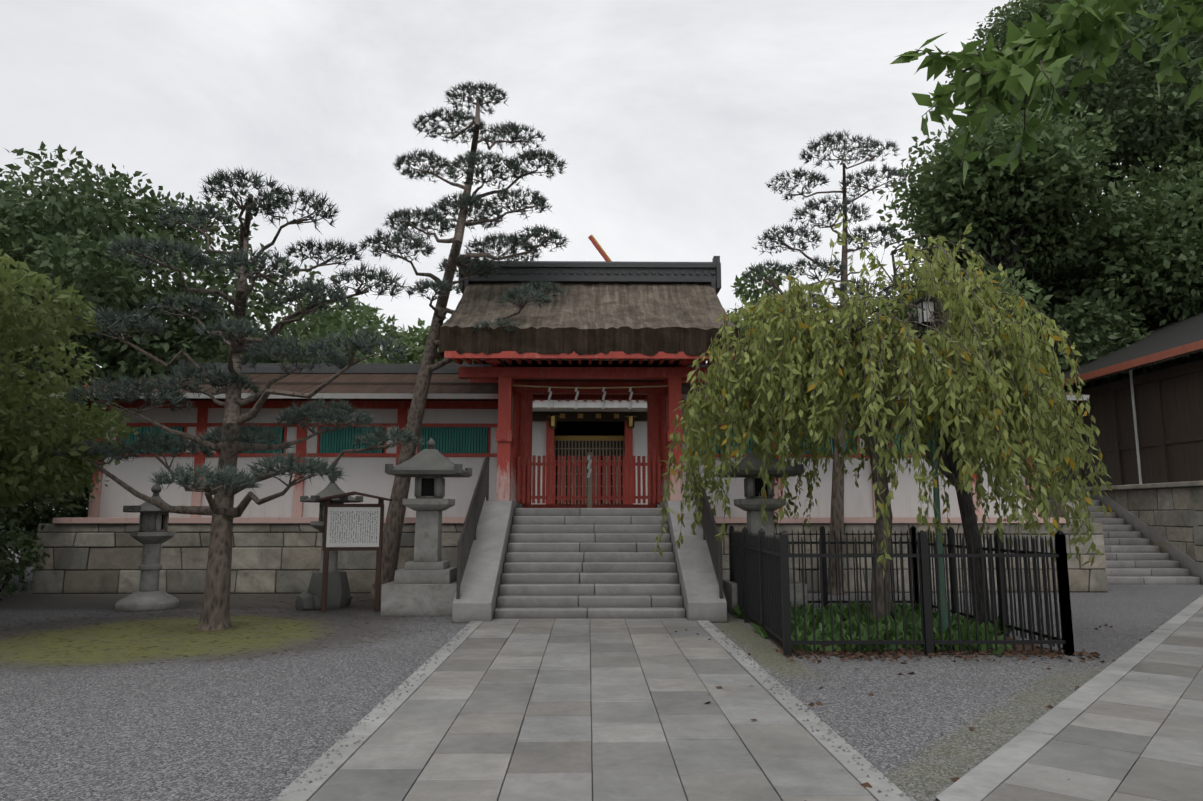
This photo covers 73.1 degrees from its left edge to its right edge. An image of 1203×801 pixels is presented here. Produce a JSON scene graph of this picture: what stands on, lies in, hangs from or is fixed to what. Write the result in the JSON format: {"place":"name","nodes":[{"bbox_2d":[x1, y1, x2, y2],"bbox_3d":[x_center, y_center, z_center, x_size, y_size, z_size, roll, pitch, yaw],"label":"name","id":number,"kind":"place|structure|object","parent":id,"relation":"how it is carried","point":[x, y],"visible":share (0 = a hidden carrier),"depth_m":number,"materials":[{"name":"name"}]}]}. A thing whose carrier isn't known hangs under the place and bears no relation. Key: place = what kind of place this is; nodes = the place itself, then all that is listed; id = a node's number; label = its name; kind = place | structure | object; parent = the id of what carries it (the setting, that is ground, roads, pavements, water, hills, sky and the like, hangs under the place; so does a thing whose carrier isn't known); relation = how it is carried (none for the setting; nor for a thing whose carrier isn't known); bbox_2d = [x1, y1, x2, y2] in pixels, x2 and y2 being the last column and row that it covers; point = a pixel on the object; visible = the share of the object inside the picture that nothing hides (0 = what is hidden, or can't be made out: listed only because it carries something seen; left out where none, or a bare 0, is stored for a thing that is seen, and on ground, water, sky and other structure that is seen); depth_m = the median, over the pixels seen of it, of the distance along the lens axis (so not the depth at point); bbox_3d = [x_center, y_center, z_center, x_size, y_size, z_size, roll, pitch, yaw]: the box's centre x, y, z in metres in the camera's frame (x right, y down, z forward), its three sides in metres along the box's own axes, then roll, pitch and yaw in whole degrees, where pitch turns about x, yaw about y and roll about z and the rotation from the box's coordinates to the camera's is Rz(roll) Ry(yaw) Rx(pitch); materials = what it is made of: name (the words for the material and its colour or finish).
{"place":"outdoors","nodes":[
{"label":"outdoors","id":0,"kind":"place"},
{"bbox_2d":[178,359,512,373],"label":"corridor ridge","id":1,"kind":"structure","parent":0,"point":[382,368],"depth_m":20.20,"materials":[{"name":"grey tile"}]},
{"bbox_2d":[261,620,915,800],"bbox_3d":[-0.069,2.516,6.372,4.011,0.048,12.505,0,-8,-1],"label":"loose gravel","id":2,"kind":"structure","parent":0,"point":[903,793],"depth_m":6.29,"materials":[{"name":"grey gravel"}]},
{"bbox_2d":[273,618,910,800],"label":"path","id":3,"kind":"structure","parent":0,"point":[556,710],"depth_m":6.09,"materials":[{"name":"stone"}]},
{"bbox_2d":[0,0,1196,511],"label":"sky","id":4,"kind":"structure","parent":0,"point":[669,121],"materials":[{"name":"white"}]},
{"bbox_2d":[0,517,1202,800],"bbox_3d":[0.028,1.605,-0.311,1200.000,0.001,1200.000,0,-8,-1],"label":"ground","id":5,"kind":"structure","parent":0,"point":[100,721],"depth_m":7.74,"materials":[{"name":"grey gravel"}]},
{"bbox_2d":[0,474,52,601],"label":"shrub","id":6,"kind":"object","parent":5,"relation":"on","point":[29,557],"visible":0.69,"depth_m":15.48,"materials":[{"name":"green plant"}]},
{"bbox_2d":[0,378,89,578],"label":"shrub leaves","id":7,"kind":"object","parent":5,"relation":"on","point":[41,518],"depth_m":20.06,"materials":[{"name":"green plant"}]},
{"bbox_2d":[0,462,108,588],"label":"shrub leaves","id":8,"kind":"object","parent":5,"relation":"on","point":[70,502],"depth_m":17.79,"materials":[{"name":"green plant"}]},
{"bbox_2d":[0,248,139,507],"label":"tree","id":9,"kind":"object","parent":5,"relation":"on","point":[30,438],"depth_m":11.83,"materials":[{"name":"green plant"}]},
{"bbox_2d":[3,207,265,441],"bbox_3d":[-13.576,-0.244,22.715,7.757,10.106,8.074,0,-8,-1],"label":"tree","id":10,"kind":"object","parent":5,"relation":"on","point":[97,340],"visible":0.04,"depth_m":22.37,"materials":[{"name":"green plant"}]},
{"bbox_2d":[0,141,344,430],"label":"tree leaves","id":11,"kind":"object","parent":10,"relation":"attached to","point":[49,247],"visible":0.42,"depth_m":20.57,"materials":[{"name":"green plant"}]},
{"bbox_2d":[115,483,178,610],"bbox_3d":[-8.007,2.568,14.473,1.000,2.208,1.000,0,-8,-1],"label":"stone lantern","id":12,"kind":"object","parent":5,"relation":"on","point":[153,534],"visible":0.79,"depth_m":14.29,"materials":[{"name":"grey stone"}]},
{"bbox_2d":[0,593,436,667],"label":"pine needle litter","id":13,"kind":"object","parent":5,"relation":"on","point":[141,648],"visible":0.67,"depth_m":11.33,"materials":[{"name":"plant"}]},
{"bbox_2d":[43,166,424,630],"bbox_3d":[-5.470,-0.007,12.028,5.597,6.793,3.557,0,-8,-1],"label":"pine","id":14,"kind":"object","parent":5,"relation":"on","point":[161,444],"depth_m":11.90,"materials":[{"name":"green plant"}]},
{"bbox_2d":[295,474,362,610],"bbox_3d":[-4.858,2.540,14.527,1.080,2.550,0.981,2,-8,-12],"label":"stone lantern","id":15,"kind":"object","parent":5,"relation":"on","point":[339,596],"visible":0.71,"depth_m":14.25,"materials":[{"name":"grey stone"}]},
{"bbox_2d":[316,491,392,611],"bbox_3d":[-4.277,2.586,13.965,1.240,2.030,0.300,1,-8,-8],"label":"notice board","id":16,"kind":"object","parent":5,"relation":"on","point":[353,527],"visible":1,"depth_m":13.97,"materials":[{"name":"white wood"}]},
{"bbox_2d":[381,438,471,615],"bbox_3d":[-2.978,2.118,14.011,1.288,2.970,1.288,0,-8,-1],"label":"stone lantern","id":17,"kind":"object","parent":5,"relation":"on","point":[424,583],"visible":0.98,"depth_m":13.60,"materials":[{"name":"grey stone"}]},
{"bbox_2d":[358,80,569,597],"bbox_3d":[-2.798,-1.632,17.246,4.098,11.472,3.103,0,-8,-1],"label":"tall pine","id":18,"kind":"object","parent":5,"relation":"on","point":[477,201],"depth_m":17.31,"materials":[{"name":"green plant"}]},
{"bbox_2d":[31,523,1107,593],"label":"retaining wall","id":19,"kind":"structure","parent":5,"relation":"on","point":[106,558],"depth_m":17.06,"materials":[{"name":"stone"}]},
{"bbox_2d":[53,382,497,522],"bbox_3d":[-7.071,1.307,19.377,9.580,3.170,4.670,0,-8,-1],"label":"corridor","id":20,"kind":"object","parent":19,"relation":"on","point":[460,431],"visible":0.58,"depth_m":18.29,"materials":[{"name":"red paint"}]},
{"bbox_2d":[50,373,497,409],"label":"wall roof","id":21,"kind":"structure","parent":20,"relation":"on","point":[407,391],"depth_m":18.02,"materials":[{"name":"grey tile"}]},
{"bbox_2d":[412,362,716,503],"bbox_3d":[-0.435,1.784,29.147,11.200,4.955,7.600,0,-8,-1],"label":"shrine","id":22,"kind":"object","parent":19,"relation":"on","point":[585,427],"visible":0.23,"depth_m":26.98,"materials":[{"name":"red paint"}]},
{"bbox_2d":[444,351,734,507],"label":"shrine gate","id":23,"kind":"structure","parent":19,"relation":"on","point":[521,389],"depth_m":18.13,"materials":[{"name":"red paint"}]},
{"bbox_2d":[439,256,740,366],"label":"gate roof","id":24,"kind":"structure","parent":23,"relation":"on","point":[627,307],"depth_m":17.47,"materials":[{"name":"wood"}]},
{"bbox_2d":[588,235,611,260],"bbox_3d":[0.087,-4.242,23.740,0.966,1.257,0.066,0,-8,-1],"label":"roof finial","id":25,"kind":"object","parent":24,"relation":"on","point":[598,247],"visible":0.68,"depth_m":23.74,"materials":[{"name":"red paint"}]},
{"bbox_2d":[681,383,1080,522],"bbox_3d":[6.007,1.336,19.582,8.580,3.170,4.670,0,-8,-1],"label":"corridor","id":26,"kind":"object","parent":19,"relation":"on","point":[859,505],"visible":0.08,"depth_m":18.37,"materials":[{"name":"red paint"}]},
{"bbox_2d":[681,378,1089,404],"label":"corridor roof","id":27,"kind":"structure","parent":26,"relation":"on","point":[685,390],"depth_m":17.54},
{"bbox_2d":[452,501,726,622],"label":"gate stairs","id":28,"kind":"structure","parent":5,"relation":"on","point":[531,563],"depth_m":13.85,"materials":[{"name":"stone"}]},
{"bbox_2d":[456,456,722,598],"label":"handrails","id":29,"kind":"object","parent":28,"relation":"on","point":[467,537],"visible":0.79,"depth_m":13.73,"materials":[{"name":"grey stone"}]},
{"bbox_2d":[718,442,807,614],"bbox_3d":[2.751,2.131,14.101,1.288,2.970,1.288,0,-8,-1],"label":"stone lantern","id":30,"kind":"object","parent":5,"relation":"on","point":[750,504],"visible":0.52,"depth_m":13.85,"materials":[{"name":"grey stone"}]},
{"bbox_2d":[741,129,910,594],"bbox_3d":[4.934,-1.009,17.575,4.099,10.282,2.710,0,-8,-1],"label":"pine","id":31,"kind":"object","parent":5,"relation":"on","point":[782,268],"depth_m":17.71,"materials":[{"name":"green plant"}]},
{"bbox_2d":[732,600,1011,654],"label":"ground cover plants","id":32,"kind":"object","parent":5,"relation":"on","point":[738,612],"visible":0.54,"depth_m":10.78,"materials":[{"name":"green plant"}]},
{"bbox_2d":[654,206,1111,624],"bbox_3d":[4.211,0.126,12.397,6.686,6.584,6.676,0,-8,-1],"label":"weeping tree","id":33,"kind":"object","parent":5,"relation":"on","point":[796,416],"depth_m":11.16,"materials":[{"name":"green plant"}]},
{"bbox_2d":[729,525,1074,655],"bbox_3d":[3.796,2.576,11.808,3.401,1.450,4.533,0,-8,-1],"label":"iron fence","id":34,"kind":"object","parent":5,"relation":"on","point":[759,568],"visible":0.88,"depth_m":9.70,"materials":[{"name":"black metal"}]},
{"bbox_2d":[749,622,1061,653],"bbox_3d":[3.796,3.282,11.709,3.280,0.001,4.410,0,-8,-1],"label":"enclosure bed","id":35,"kind":"object","parent":5,"relation":"on","point":[1020,648],"depth_m":9.78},
{"bbox_2d":[674,624,1152,800],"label":"fallen leaves","id":36,"kind":"object","parent":5,"relation":"on","point":[867,784],"depth_m":7.29,"materials":[{"name":"brown plant"}]},
{"bbox_2d":[913,291,948,632],"bbox_3d":[4.503,0.814,10.981,0.269,4.710,0.269,0,-8,-1],"label":"lamp post","id":37,"kind":"object","parent":5,"relation":"on","point":[923,316],"visible":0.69,"depth_m":10.90,"materials":[{"name":"metal"}]},
{"bbox_2d":[772,644,1115,663],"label":"fallen leaves","id":38,"kind":"object","parent":5,"relation":"on","point":[899,653],"visible":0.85,"depth_m":9.40,"materials":[{"name":"plant"}]},
{"bbox_2d":[945,0,1122,106],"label":"tree leaves","id":39,"kind":"object","parent":5,"relation":"on","point":[1041,9],"visible":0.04,"depth_m":48.09,"materials":[{"name":"green plant"}]},
{"bbox_2d":[1036,481,1202,566],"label":"stone wall","id":40,"kind":"structure","parent":5,"relation":"on","point":[1172,512],"depth_m":20.11,"materials":[{"name":"stone"}]},
{"bbox_2d":[913,254,1067,328],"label":"tree leaves","id":41,"kind":"object","parent":40,"relation":"on","point":[1046,291],"visible":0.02,"depth_m":32.19,"materials":[{"name":"green plant"}]},
{"bbox_2d":[876,103,1140,317],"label":"tree leaves","id":42,"kind":"object","parent":40,"relation":"on","point":[1056,180],"depth_m":29.90,"materials":[{"name":"green plant"}]},
{"bbox_2d":[1036,239,1108,303],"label":"tree leaves","id":43,"kind":"object","parent":40,"relation":"on","point":[1056,286],"visible":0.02,"depth_m":34.89,"materials":[{"name":"green plant"}]},
{"bbox_2d":[1039,311,1202,489],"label":"dark hall","id":44,"kind":"structure","parent":40,"relation":"on","point":[1149,426],"depth_m":22.64,"materials":[{"name":"brown wood"}]},
{"bbox_2d":[1067,0,1202,165],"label":"tree leaves","id":45,"kind":"object","parent":40,"relation":"on","point":[1157,5],"depth_m":43.46,"materials":[{"name":"green plant"}]},
{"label":"tree wood","id":46,"kind":"object","parent":40,"relation":"on","visible":0},
{"bbox_2d":[858,262,1052,362],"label":"tree leaves","id":47,"kind":"object","parent":46,"relation":"on","point":[1028,295],"visible":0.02,"depth_m":25.94,"materials":[{"name":"green plant"}]},
{"bbox_2d":[1047,495,1202,584],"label":"side stairs","id":48,"kind":"structure","parent":5,"relation":"on","point":[1133,556],"depth_m":20.14,"materials":[{"name":"stone"}]},
{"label":"courtyard tree wood","id":49,"kind":"object","parent":5,"relation":"on","visible":0},
{"bbox_2d":[375,318,472,363],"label":"tree leaves","id":50,"kind":"object","parent":49,"relation":"attached to","point":[423,336],"visible":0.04,"depth_m":34.44,"materials":[{"name":"green plant"}]},
{"bbox_3d":[-12.932,1.586,34.924,0.857,7.110,0.788,0,-8,-1],"label":"courtyard tree wood","id":51,"kind":"object","parent":5,"relation":"on","visible":0},
{"bbox_2d":[196,279,383,359],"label":"court tree leaves","id":52,"kind":"object","parent":51,"relation":"attached to","point":[359,308],"visible":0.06,"depth_m":33.11,"materials":[{"name":"green plant"}]},
{"bbox_3d":[8.055,0.879,37.221,0.839,9.180,0.729,0,-8,-1],"label":"courtyard tree wood","id":53,"kind":"object","parent":5,"relation":"on","visible":0},
{"bbox_2d":[714,262,792,362],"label":"tree leaves","id":54,"kind":"object","parent":53,"relation":"attached to","point":[747,293],"depth_m":38.31,"materials":[{"name":"green plant"}]},
{"bbox_3d":[-20.752,-0.486,24.841,8.673,11.343,8.143,0,-8,-1],"label":"tree wood","id":55,"kind":"object","parent":5,"relation":"on","visible":0},
{"bbox_2d":[0,180,158,376],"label":"tree","id":56,"kind":"object","parent":55,"relation":"on","point":[31,195],"depth_m":25.53,"materials":[{"name":"green plant"}]},
{"bbox_3d":[-9.914,1.677,26.856,5.937,7.446,6.194,0,-8,-1],"label":"tree wood","id":57,"kind":"object","parent":5,"relation":"on","visible":0},
{"bbox_2d":[154,308,438,365],"bbox_3d":[-9.780,0.160,27.476,9.877,6.725,9.970,0,-8,-1],"label":"tree","id":58,"kind":"object","parent":57,"relation":"on","point":[389,329],"visible":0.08,"depth_m":26.14,"materials":[{"name":"green plant"}]},
{"bbox_2d":[667,365,724,372],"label":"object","id":59,"kind":"structure","parent":0,"point":[701,366],"depth_m":20.39,"materials":[{"name":"red wood"}]},
{"bbox_2d":[890,0,1202,183],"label":"branch","id":60,"kind":"object","parent":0,"point":[1054,48],"depth_m":8.37,"materials":[{"name":"green plant"}]},
{"bbox_2d":[935,595,1202,800],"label":"diagonal path","id":61,"kind":"structure","parent":0,"point":[1127,726],"depth_m":5.82,"materials":[{"name":"stone"}]},
{"bbox_2d":[958,0,1202,374],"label":"tree leaves","id":62,"kind":"object","parent":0,"point":[1125,109],"depth_m":32.83,"materials":[{"name":"green plant"}]},
{"bbox_2d":[1051,136,1202,370],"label":"tree leaves","id":63,"kind":"object","parent":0,"point":[1148,264],"depth_m":29.61,"materials":[{"name":"green plant"}]},
{"bbox_2d":[1034,290,1174,391],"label":"tree leaves","id":64,"kind":"object","parent":63,"relation":"attached to","point":[1095,335],"visible":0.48,"depth_m":28.26,"materials":[{"name":"green plant"}]},
{"bbox_2d":[1145,110,1202,192],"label":"tree leaves","id":65,"kind":"object","parent":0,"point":[1197,134],"visible":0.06,"depth_m":32.35,"materials":[{"name":"green plant"}]}
]}

